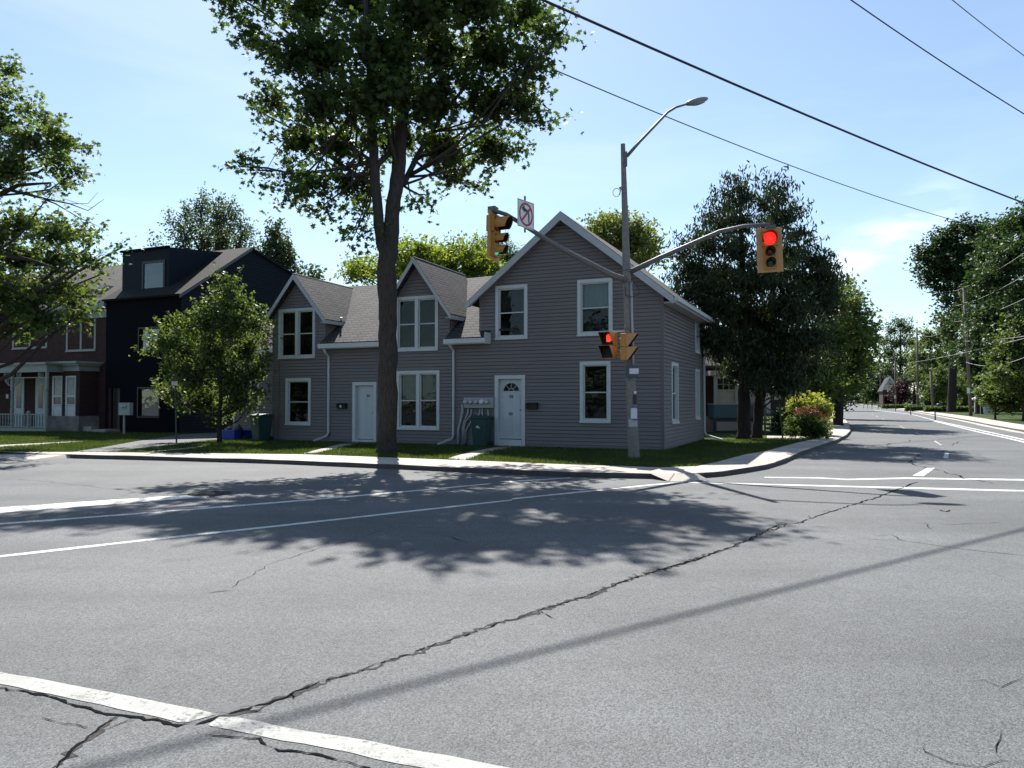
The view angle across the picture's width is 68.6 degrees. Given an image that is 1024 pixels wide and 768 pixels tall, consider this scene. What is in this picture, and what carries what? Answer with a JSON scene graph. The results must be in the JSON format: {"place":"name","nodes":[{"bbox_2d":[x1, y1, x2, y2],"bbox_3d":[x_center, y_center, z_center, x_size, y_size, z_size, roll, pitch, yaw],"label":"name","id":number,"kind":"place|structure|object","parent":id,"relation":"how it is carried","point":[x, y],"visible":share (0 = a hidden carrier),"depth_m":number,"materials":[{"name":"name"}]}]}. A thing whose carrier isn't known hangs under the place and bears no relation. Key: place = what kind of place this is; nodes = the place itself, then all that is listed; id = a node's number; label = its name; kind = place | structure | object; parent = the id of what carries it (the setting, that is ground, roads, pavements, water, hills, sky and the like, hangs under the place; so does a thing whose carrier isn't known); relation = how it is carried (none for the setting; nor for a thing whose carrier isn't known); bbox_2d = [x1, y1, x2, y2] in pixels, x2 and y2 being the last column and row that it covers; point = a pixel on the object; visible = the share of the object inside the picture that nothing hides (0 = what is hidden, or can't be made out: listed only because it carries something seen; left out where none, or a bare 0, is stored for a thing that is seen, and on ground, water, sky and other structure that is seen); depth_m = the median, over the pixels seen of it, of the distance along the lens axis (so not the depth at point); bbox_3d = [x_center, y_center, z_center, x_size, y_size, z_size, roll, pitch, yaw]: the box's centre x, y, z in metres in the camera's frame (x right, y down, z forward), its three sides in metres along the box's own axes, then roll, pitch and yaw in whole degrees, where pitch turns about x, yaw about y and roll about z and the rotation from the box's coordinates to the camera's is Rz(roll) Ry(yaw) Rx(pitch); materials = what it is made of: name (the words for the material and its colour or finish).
{"place":"outdoors","nodes":[
{"label":"outdoors","id":0,"kind":"place"},
{"bbox_2d":[75,433,216,451],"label":"driveway","id":1,"kind":"structure","parent":0,"point":[162,441],"depth_m":26.54,"materials":[{"name":"concrete"}]},
{"bbox_2d":[16,452,659,473],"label":"sidewalk","id":2,"kind":"structure","parent":0,"point":[487,464],"depth_m":18.35,"materials":[{"name":"concrete"}]},
{"bbox_2d":[0,406,828,466],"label":"lawn","id":3,"kind":"structure","parent":0,"point":[726,435],"depth_m":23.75,"materials":[{"name":"plant"}]},
{"bbox_2d":[0,265,121,431],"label":"brick house","id":4,"kind":"structure","parent":3,"relation":"on","point":[56,382],"depth_m":36.77,"materials":[{"name":"brown brick"}]},
{"bbox_2d":[14,378,24,425],"bbox_3d":[-25.693,0.925,39.074,0.851,2.558,0.077,-1,-1,24],"label":"door","id":5,"kind":"structure","parent":4,"relation":"in","point":[19,390],"depth_m":38.99,"materials":[{"name":"white wood"}]},
{"bbox_2d":[35,378,45,426],"bbox_3d":[-24.126,0.920,38.383,0.756,2.536,0.077,-1,-1,24],"label":"door","id":6,"kind":"structure","parent":4,"relation":"in","point":[40,391],"depth_m":38.36,"materials":[{"name":"white wood"}]},
{"bbox_2d":[52,376,62,415],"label":"window","id":7,"kind":"structure","parent":4,"relation":"in","point":[57,381],"depth_m":36.57,"materials":[{"name":"white glass"}]},
{"bbox_2d":[65,376,75,415],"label":"window","id":8,"kind":"structure","parent":4,"relation":"in","point":[70,387],"depth_m":36.19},
{"bbox_2d":[65,318,95,351],"bbox_3d":[-21.431,-2.523,37.338,2.176,1.825,0.165,-1,-1,24],"label":"window","id":9,"kind":"structure","parent":4,"relation":"in","point":[76,350],"depth_m":37.27,"materials":[{"name":"beige paint"}]},
{"bbox_2d":[0,48,147,381],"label":"maple tree","id":10,"kind":"object","parent":3,"relation":"on","point":[22,300],"visible":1,"depth_m":24.75,"materials":[{"name":"green plant"}]},
{"bbox_2d":[118,403,132,433],"bbox_3d":[-17.089,1.524,33.110,0.710,1.399,0.250,-1,-1,24],"label":"mailbox","id":11,"kind":"object","parent":3,"relation":"on","point":[124,409],"visible":0.97,"depth_m":33.06,"materials":[{"name":"grey paint"}]},
{"bbox_2d":[172,374,177,442],"bbox_3d":[-11.778,0.860,26.186,0.210,2.513,0.077,0,-1,0],"label":"sign post","id":12,"kind":"object","parent":3,"relation":"on","point":[175,382],"visible":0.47,"depth_m":26.17,"materials":[{"name":"metal"}]},
{"bbox_2d":[91,245,292,432],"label":"dark house","id":13,"kind":"structure","parent":3,"relation":"on","point":[158,281],"depth_m":35.57,"materials":[{"name":"black wood"}]},
{"bbox_2d":[113,388,119,428],"bbox_3d":[-18.873,1.240,36.024,0.770,2.100,0.050,-1,-1,24],"label":"door","id":14,"kind":"structure","parent":13,"relation":"in","point":[116,391],"depth_m":36.07,"materials":[{"name":"wood"}]},
{"bbox_2d":[137,387,159,417],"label":"window","id":15,"kind":"structure","parent":13,"relation":"in","point":[147,408],"depth_m":34.96,"materials":[{"name":"black glass"}]},
{"bbox_2d":[138,326,160,351],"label":"window","id":16,"kind":"structure","parent":13,"relation":"in","point":[143,344],"depth_m":35.10,"materials":[{"name":"black glass"}]},
{"bbox_2d":[142,259,165,288],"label":"window","id":17,"kind":"structure","parent":13,"relation":"in","point":[153,273],"depth_m":35.65,"materials":[{"name":"black glass"}]},
{"bbox_2d":[143,181,260,250],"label":"maple tree","id":18,"kind":"object","parent":3,"relation":"on","point":[221,218],"visible":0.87,"depth_m":51.71,"materials":[{"name":"green plant"}]},
{"bbox_2d":[128,262,282,442],"bbox_3d":[-10.778,-1.053,26.566,5.171,6.555,3.204,0,-1,0],"label":"young tree","id":19,"kind":"object","parent":3,"relation":"on","point":[207,350],"visible":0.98,"depth_m":26.13,"materials":[{"name":"green plant"}]},
{"bbox_2d":[222,430,242,439],"bbox_3d":[-10.528,1.918,28.131,0.650,0.385,0.450,0,-1,19],"label":"recycling box","id":20,"kind":"object","parent":3,"relation":"on","point":[231,434],"visible":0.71,"depth_m":27.96,"materials":[{"name":"blue plastic"}]},
{"bbox_2d":[249,414,274,440],"bbox_3d":[-9.208,1.593,27.613,0.580,1.008,0.742,-1,-2,36],"label":"garbage cart","id":21,"kind":"object","parent":3,"relation":"on","point":[261,425],"visible":0.86,"depth_m":27.42,"materials":[{"name":"green plastic"}]},
{"bbox_2d":[248,212,327,279],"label":"maple tree","id":22,"kind":"object","parent":3,"relation":"on","point":[277,248],"visible":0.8,"depth_m":47.96,"materials":[{"name":"green plant"}]},
{"bbox_2d":[202,0,595,452],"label":"maple tree","id":23,"kind":"object","parent":3,"relation":"on","point":[377,89],"visible":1,"depth_m":21.33,"materials":[{"name":"green plant"}]},
{"bbox_2d":[328,226,506,285],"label":"maple tree","id":24,"kind":"object","parent":3,"relation":"on","point":[472,261],"visible":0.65,"depth_m":43.28,"materials":[{"name":"green plant"}]},
{"bbox_2d":[225,211,721,450],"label":"grey house","id":25,"kind":"structure","parent":3,"relation":"on","point":[524,325],"depth_m":24.61,"materials":[{"name":"grey wood"}]},
{"bbox_2d":[277,307,315,358],"bbox_3d":[-7.947,-1.866,27.753,1.714,1.865,0.165,-1,-1,24],"label":"window","id":26,"kind":"structure","parent":25,"relation":"in","point":[297,311],"depth_m":27.73,"materials":[{"name":"white wood"}]},
{"bbox_2d":[284,378,310,425],"bbox_3d":[-7.870,0.655,27.663,1.184,1.740,0.165,-1,-1,24],"label":"window","id":27,"kind":"structure","parent":25,"relation":"in","point":[287,380],"depth_m":27.72,"materials":[{"name":"white wood"}]},
{"bbox_2d":[357,386,372,438],"bbox_3d":[-5.163,1.000,26.543,0.758,1.889,0.125,-1,-1,24],"label":"door","id":28,"kind":"structure","parent":25,"relation":"in","point":[365,393],"depth_m":26.58,"materials":[{"name":"white wood"}]},
{"bbox_2d":[396,295,437,351],"bbox_3d":[-3.255,-2.066,25.689,1.714,1.890,0.165,-1,-1,24],"label":"window","id":29,"kind":"structure","parent":25,"relation":"in","point":[417,299],"depth_m":25.66,"materials":[{"name":"white wood"}]},
{"bbox_2d":[396,370,439,429],"bbox_3d":[-3.188,0.556,25.626,1.714,2.025,0.215,-1,-1,24],"label":"window","id":30,"kind":"structure","parent":25,"relation":"in","point":[423,385],"depth_m":25.61,"materials":[{"name":"white glass"}]},
{"bbox_2d":[457,397,494,444],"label":"electric meter bank","id":31,"kind":"structure","parent":25,"relation":"attached to","point":[478,402],"depth_m":24.62,"materials":[{"name":"grey paint"}]},
{"bbox_2d":[500,379,520,438],"bbox_3d":[-0.026,0.808,24.280,0.818,1.929,0.125,-1,-1,24],"label":"door","id":32,"kind":"structure","parent":25,"relation":"in","point":[510,389],"depth_m":24.30,"materials":[{"name":"white paint"}]},
{"bbox_2d":[495,284,527,339],"bbox_3d":[0.010,-2.315,24.295,1.154,1.765,0.241,-1,-1,24],"label":"window","id":33,"kind":"structure","parent":25,"relation":"in","point":[509,299],"depth_m":24.36,"materials":[{"name":"white glass"}]},
{"bbox_2d":[577,278,612,335],"bbox_3d":[2.580,-2.359,23.163,1.154,1.760,0.241,-1,-1,24],"label":"window","id":34,"kind":"structure","parent":25,"relation":"in","point":[591,293],"depth_m":23.23,"materials":[{"name":"white glass"}]},
{"bbox_2d":[579,361,610,422],"bbox_3d":[2.567,0.252,23.068,1.009,1.895,0.165,-1,-1,24],"label":"window","id":35,"kind":"structure","parent":25,"relation":"in","point":[590,363],"depth_m":23.04,"materials":[{"name":"white glass"}]},
{"bbox_2d":[671,362,679,423],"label":"window","id":36,"kind":"structure","parent":25,"relation":"in","point":[674,365],"depth_m":23.98,"materials":[{"name":"white glass"}]},
{"bbox_2d":[694,321,700,353],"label":"window","id":37,"kind":"structure","parent":25,"relation":"in","point":[697,330],"depth_m":27.68,"materials":[{"name":"white glass"}]},
{"bbox_2d":[695,369,700,419],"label":"window","id":38,"kind":"structure","parent":25,"relation":"in","point":[697,372],"depth_m":27.57,"materials":[{"name":"white glass"}]},
{"bbox_2d":[469,415,493,445],"bbox_3d":[-0.970,1.514,24.147,0.580,1.008,0.743,0,-1,20],"label":"garbage cart","id":39,"kind":"object","parent":3,"relation":"on","point":[481,426],"visible":0.97,"depth_m":23.89,"materials":[{"name":"green plastic"}]},
{"bbox_2d":[473,229,524,264],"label":"maple tree","id":40,"kind":"object","parent":3,"relation":"on","point":[509,255],"visible":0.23,"depth_m":59.96,"materials":[{"name":"green plant"}]},
{"bbox_2d":[576,205,669,273],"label":"maple tree","id":41,"kind":"object","parent":3,"relation":"on","point":[644,247],"visible":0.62,"depth_m":41.07,"materials":[{"name":"green plant"}]},
{"bbox_2d":[491,97,770,457],"bbox_3d":[2.527,-3.011,18.681,6.816,10.022,3.215,0,-1,-12],"label":"signal pole","id":42,"kind":"object","parent":3,"relation":"on","point":[632,432],"visible":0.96,"depth_m":19.28,"materials":[{"name":"metal"}]},
{"bbox_2d":[486,206,512,262],"bbox_3d":[-0.262,-3.315,16.473,0.550,1.200,0.590,-1,-4,24],"label":"traffic light","id":43,"kind":"object","parent":42,"relation":"hanging from","point":[496,224],"visible":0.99,"depth_m":16.38,"materials":[{"name":"yellow metal"}]},
{"bbox_2d":[517,196,533,232],"bbox_3d":[0.295,-3.814,16.845,0.057,0.820,0.620,-1,-2,38],"label":"no left turn sign","id":44,"kind":"object","parent":42,"relation":"attached to","point":[525,214],"visible":1,"depth_m":16.82,"materials":[{"name":"white metal"}]},
{"bbox_2d":[598,331,616,358],"bbox_3d":[2.466,-0.988,19.255,0.340,0.680,0.480,-1,-2,36],"label":"pedestrian signal","id":45,"kind":"object","parent":42,"relation":"attached to","point":[608,347],"visible":1,"depth_m":19.26,"materials":[{"name":"yellow metal"}]},
{"bbox_2d":[619,333,638,360],"bbox_3d":[2.970,-0.944,19.075,0.480,0.680,0.340,0,-1,16],"label":"pedestrian signal","id":46,"kind":"object","parent":42,"relation":"attached to","point":[627,351],"visible":1,"depth_m":18.93,"materials":[{"name":"yellow metal"}]},
{"bbox_2d":[626,365,638,376],"bbox_3d":[3.069,-0.321,19.158,0.302,0.300,0.188,0,-1,0],"label":"control box","id":47,"kind":"object","parent":42,"relation":"attached to","point":[632,370],"visible":1,"depth_m":19.07,"materials":[{"name":"grey metal"}]},
{"bbox_2d":[756,224,783,272],"bbox_3d":[6.120,-3.228,17.781,0.590,1.130,0.410,-2,-2,11],"label":"traffic light","id":48,"kind":"object","parent":42,"relation":"hanging from","point":[769,247],"visible":1,"depth_m":17.83,"materials":[{"name":"yellow metal"}]},
{"bbox_2d":[761,230,777,268],"bbox_3d":[6.127,-3.192,17.809,0.356,0.895,0.029,-2,-2,11],"label":"lens door","id":49,"kind":"structure","parent":48,"relation":"in","point":[765,246],"depth_m":17.81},
{"bbox_2d":[657,160,791,438],"bbox_3d":[8.202,-3.149,29.119,4.930,10.861,5.322,0,-1,18],"label":"cedar tree","id":50,"kind":"object","parent":3,"relation":"on","point":[709,288],"visible":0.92,"depth_m":28.13,"materials":[{"name":"green plant"}]},
{"bbox_2d":[705,349,785,433],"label":"brick cottage","id":51,"kind":"structure","parent":3,"relation":"on","point":[721,406],"depth_m":34.86,"materials":[{"name":"brick"}]},
{"bbox_2d":[705,371,753,404],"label":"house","id":52,"kind":"structure","parent":51,"relation":"in","point":[707,373],"depth_m":34.80,"materials":[{"name":"beige paint"}]},
{"bbox_2d":[767,407,794,434],"bbox_3d":[12.005,1.672,33.105,1.634,1.516,1.253,1,-2,-35],"label":"garden bush","id":53,"kind":"object","parent":3,"relation":"on","point":[777,428],"visible":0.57,"depth_m":32.91,"materials":[{"name":"green plant"}]},
{"bbox_2d":[735,164,855,438],"bbox_3d":[11.162,-3.246,29.697,5.056,11.082,5.687,0,-1,0],"label":"cedar tree","id":54,"kind":"object","parent":3,"relation":"on","point":[800,297],"visible":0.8,"depth_m":28.75,"materials":[{"name":"green plant"}]},
{"bbox_2d":[782,412,833,438],"bbox_3d":[11.618,1.669,29.404,2.161,1.206,1.400,0,-1,0],"label":"garden bush","id":55,"kind":"object","parent":3,"relation":"on","point":[805,426],"visible":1,"depth_m":29.17,"materials":[{"name":"green plant"}]},
{"bbox_2d":[783,390,834,429],"bbox_3d":[13.036,1.139,32.710,2.321,1.882,1.850,0,-1,0],"label":"garden bush","id":56,"kind":"object","parent":3,"relation":"on","point":[813,399],"visible":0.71,"depth_m":32.43,"materials":[{"name":"green plant"}]},
{"bbox_2d":[793,405,827,424],"bbox_3d":[12.181,1.283,30.713,1.446,0.832,0.815,0,-1,0],"label":"flower bush","id":57,"kind":"object","parent":3,"relation":"on","point":[807,411],"visible":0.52,"depth_m":30.61,"materials":[{"name":"plant"}]},
{"bbox_2d":[828,319,887,417],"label":"maple tree","id":58,"kind":"object","parent":3,"relation":"on","point":[870,378],"visible":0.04,"depth_m":65.08,"materials":[{"name":"green plant"}]},
{"bbox_2d":[450,447,508,459],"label":"path","id":59,"kind":"structure","parent":0,"point":[468,455],"depth_m":20.96,"materials":[{"name":"concrete"}]},
{"bbox_2d":[0,404,1023,767],"bbox_3d":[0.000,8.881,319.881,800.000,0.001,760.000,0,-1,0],"label":"road","id":60,"kind":"structure","parent":0,"point":[850,634],"depth_m":5.70,"materials":[{"name":"grey asphalt"}]},
{"bbox_2d":[52,716,117,767],"bbox_3d":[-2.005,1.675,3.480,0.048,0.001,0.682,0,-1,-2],"label":"road crack","id":61,"kind":"object","parent":60,"relation":"on","point":[72,748],"visible":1,"depth_m":3.46,"materials":[{"name":"asphalt"}]},
{"bbox_2d":[0,687,191,725],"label":"road crack","id":62,"kind":"object","parent":60,"relation":"on","point":[132,716],"visible":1,"depth_m":3.84,"materials":[{"name":"black asphalt"}]},
{"bbox_2d":[0,495,207,512],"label":"road marking","id":63,"kind":"object","parent":60,"relation":"on","point":[60,505],"visible":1,"depth_m":11.69,"materials":[{"name":"paint"}]},
{"bbox_2d":[0,672,214,721],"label":"road marking","id":64,"kind":"object","parent":60,"relation":"on","point":[147,707],"visible":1,"depth_m":4.03,"materials":[{"name":"paint"}]},
{"bbox_2d":[187,491,231,495],"bbox_3d":[-5.221,1.889,12.942,0.720,0.003,0.720,0,-1,0],"label":"manhole cover","id":65,"kind":"object","parent":60,"relation":"on","point":[209,493],"visible":1,"depth_m":12.94,"materials":[{"name":"metal"}]},
{"bbox_2d":[0,483,490,524],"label":"road marking","id":66,"kind":"object","parent":60,"relation":"on","point":[227,506],"visible":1,"depth_m":11.36,"materials":[{"name":"paint"}]},
{"bbox_2d":[0,499,511,556],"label":"road marking","id":67,"kind":"object","parent":60,"relation":"on","point":[33,552],"visible":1,"depth_m":9.18,"materials":[{"name":"paint"}]},
{"bbox_2d":[203,687,321,713],"bbox_3d":[-1.331,1.690,3.983,0.689,0.001,0.149,1,-1,-28],"label":"tar smear","id":68,"kind":"object","parent":60,"relation":"on","point":[226,708],"visible":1,"depth_m":3.94},
{"bbox_2d":[208,734,370,767],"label":"road crack","id":69,"kind":"object","parent":60,"relation":"on","point":[277,749],"visible":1,"depth_m":3.42,"materials":[{"name":"asphalt"}]},
{"bbox_2d":[0,452,706,480],"bbox_3d":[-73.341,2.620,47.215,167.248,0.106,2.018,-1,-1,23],"label":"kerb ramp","id":70,"kind":"structure","parent":60,"relation":"on","point":[681,477],"depth_m":20.76,"materials":[{"name":"concrete"}]},
{"bbox_2d":[208,717,508,767],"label":"road marking","id":71,"kind":"object","parent":60,"relation":"on","point":[386,752],"visible":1,"depth_m":3.48,"materials":[{"name":"paint"}]},
{"bbox_2d":[13,418,850,478],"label":"kerb","id":72,"kind":"structure","parent":60,"relation":"on","point":[531,472],"depth_m":17.64,"materials":[{"name":"concrete"}]},
{"bbox_2d":[220,532,761,715],"bbox_3d":[0.850,1.745,6.442,0.191,0.001,7.040,-1,-2,40],"label":"road crack","id":73,"kind":"object","parent":60,"relation":"on","point":[299,692],"visible":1,"depth_m":5.09,"materials":[{"name":"black asphalt"}]},
{"bbox_2d":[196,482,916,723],"bbox_3d":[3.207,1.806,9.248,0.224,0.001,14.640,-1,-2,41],"label":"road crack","id":74,"kind":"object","parent":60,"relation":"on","point":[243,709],"visible":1,"depth_m":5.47,"materials":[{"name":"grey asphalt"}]},
{"bbox_2d":[512,482,683,498],"bbox_3d":[1.689,1.906,13.542,4.332,0.001,0.196,1,-2,-36],"label":"road marking","id":75,"kind":"object","parent":60,"relation":"on","point":[596,490],"visible":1,"depth_m":13.39,"materials":[{"name":"paint"}]},
{"bbox_2d":[688,482,1023,491],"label":"road marking","id":76,"kind":"object","parent":60,"relation":"on","point":[863,486],"visible":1,"depth_m":14.02,"materials":[{"name":"paint"}]},
{"bbox_2d":[764,477,1023,480],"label":"road marking","id":77,"kind":"object","parent":60,"relation":"on","point":[899,478],"visible":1,"depth_m":15.47,"materials":[{"name":"paint"}]},
{"bbox_2d":[862,404,1023,433],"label":"gutter","id":78,"kind":"object","parent":60,"relation":"on","point":[972,423],"visible":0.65,"depth_m":51.09,"materials":[{"name":"concrete"}]},
{"bbox_2d":[863,404,1023,431],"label":"kerb","id":79,"kind":"structure","parent":60,"relation":"on","point":[1020,430],"depth_m":51.51,"materials":[{"name":"concrete"}]},
{"bbox_2d":[0,0,1023,398],"label":"sky","id":80,"kind":"structure","parent":0,"point":[150,82],"materials":[{"name":"blue"}]},
{"bbox_2d":[514,52,974,225],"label":"overhead cable","id":81,"kind":"object","parent":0,"point":[739,145],"visible":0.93,"depth_m":45.67,"materials":[{"name":"black rubber"}]},
{"bbox_2d":[660,413,849,473],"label":"sidewalk","id":82,"kind":"structure","parent":0,"point":[763,457],"depth_m":19.55,"materials":[{"name":"concrete"}]},
{"bbox_2d":[787,272,887,424],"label":"maple tree","id":83,"kind":"object","parent":82,"relation":"on","point":[855,331],"visible":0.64,"depth_m":44.31,"materials":[{"name":"green plant"}]},
{"bbox_2d":[540,0,1023,203],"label":"overhead cable","id":84,"kind":"object","parent":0,"point":[685,62],"visible":1,"depth_m":18.67,"materials":[{"name":"black rubber"}]},
{"bbox_2d":[851,0,1023,113],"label":"overhead cable","id":85,"kind":"object","parent":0,"point":[934,56],"visible":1,"depth_m":27.89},
{"bbox_2d":[861,403,1023,424],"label":"lawn","id":86,"kind":"structure","parent":0,"point":[1016,418],"depth_m":71.44,"materials":[{"name":"plant"}]},
{"bbox_2d":[877,376,897,406],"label":"house","id":87,"kind":"structure","parent":86,"relation":"on","point":[882,392],"depth_m":185.32,"materials":[{"name":"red brick"}]},
{"bbox_2d":[884,376,913,403],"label":"purple tree","id":88,"kind":"object","parent":86,"relation":"on","point":[903,393],"visible":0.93,"depth_m":169.32,"materials":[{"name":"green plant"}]},
{"bbox_2d":[875,312,925,403],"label":"maple tree","id":89,"kind":"object","parent":86,"relation":"on","point":[899,323],"visible":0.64,"depth_m":204.87,"materials":[{"name":"green plant"}]},
{"bbox_2d":[884,369,922,403],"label":"maple tree","id":90,"kind":"object","parent":86,"relation":"on","point":[911,382],"visible":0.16,"depth_m":175.95,"materials":[{"name":"green plant"}]},
{"bbox_2d":[909,327,918,405],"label":"utility pole","id":91,"kind":"object","parent":86,"relation":"on","point":[917,386],"visible":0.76,"depth_m":140.02,"materials":[{"name":"brown wood"}]},
{"bbox_2d":[899,321,959,399],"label":"maple tree","id":92,"kind":"object","parent":86,"relation":"on","point":[928,343],"visible":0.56,"depth_m":149.61,"materials":[{"name":"green plant"}]},
{"bbox_2d":[916,362,960,404],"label":"maple tree","id":93,"kind":"object","parent":86,"relation":"on","point":[939,383],"visible":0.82,"depth_m":115.94,"materials":[{"name":"green plant"}]},
{"bbox_2d":[903,211,1008,411],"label":"maple tree","id":94,"kind":"object","parent":86,"relation":"on","point":[943,256],"visible":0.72,"depth_m":99.43,"materials":[{"name":"green plant"}]},
{"bbox_2d":[943,369,975,405],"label":"maple tree","id":95,"kind":"object","parent":86,"relation":"on","point":[960,390],"visible":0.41,"depth_m":115.98,"materials":[{"name":"green plant"}]},
{"bbox_2d":[962,288,972,415],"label":"utility pole","id":96,"kind":"object","parent":86,"relation":"on","point":[968,378],"visible":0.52,"depth_m":75.19,"materials":[{"name":"brown wood"}]},
{"bbox_2d":[922,406,1018,411],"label":"hedge","id":97,"kind":"object","parent":86,"relation":"on","point":[943,408],"visible":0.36,"depth_m":101.56,"materials":[{"name":"green plant"}]},
{"bbox_2d":[941,270,1011,413],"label":"maple tree","id":98,"kind":"object","parent":86,"relation":"on","point":[958,346],"visible":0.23,"depth_m":85.95,"materials":[{"name":"green plant"}]},
{"bbox_2d":[953,195,1023,397],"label":"maple tree","id":99,"kind":"object","parent":86,"relation":"on","point":[998,252],"visible":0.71,"depth_m":60.22,"materials":[{"name":"green plant"}]},
{"bbox_2d":[971,380,1022,418],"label":"tree","id":100,"kind":"object","parent":86,"relation":"on","point":[987,397],"visible":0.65,"depth_m":59.78,"materials":[{"name":"green plant"}]},
{"bbox_2d":[972,301,1023,420],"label":"maple tree","id":101,"kind":"object","parent":86,"relation":"on","point":[1008,377],"visible":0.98,"depth_m":55.62,"materials":[{"name":"green plant"}]},
{"bbox_2d":[864,404,1023,429],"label":"sidewalk","id":102,"kind":"structure","parent":0,"point":[1001,423],"depth_m":56.97,"materials":[{"name":"concrete"}]},
{"bbox_2d":[860,367,893,406],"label":"maple tree","id":103,"kind":"object","parent":102,"relation":"on","point":[874,396],"visible":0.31,"depth_m":206.85,"materials":[{"name":"green plant"}]},
{"label":"ground","id":104,"kind":"structure","parent":0,"visible":0},
{"bbox_2d":[854,360,973,405],"bbox_3d":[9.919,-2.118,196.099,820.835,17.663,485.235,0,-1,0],"label":"woods","id":105,"kind":"object","parent":104,"relation":"on","point":[923,401],"visible":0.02,"depth_m":149.28,"materials":[{"name":"green plant"}]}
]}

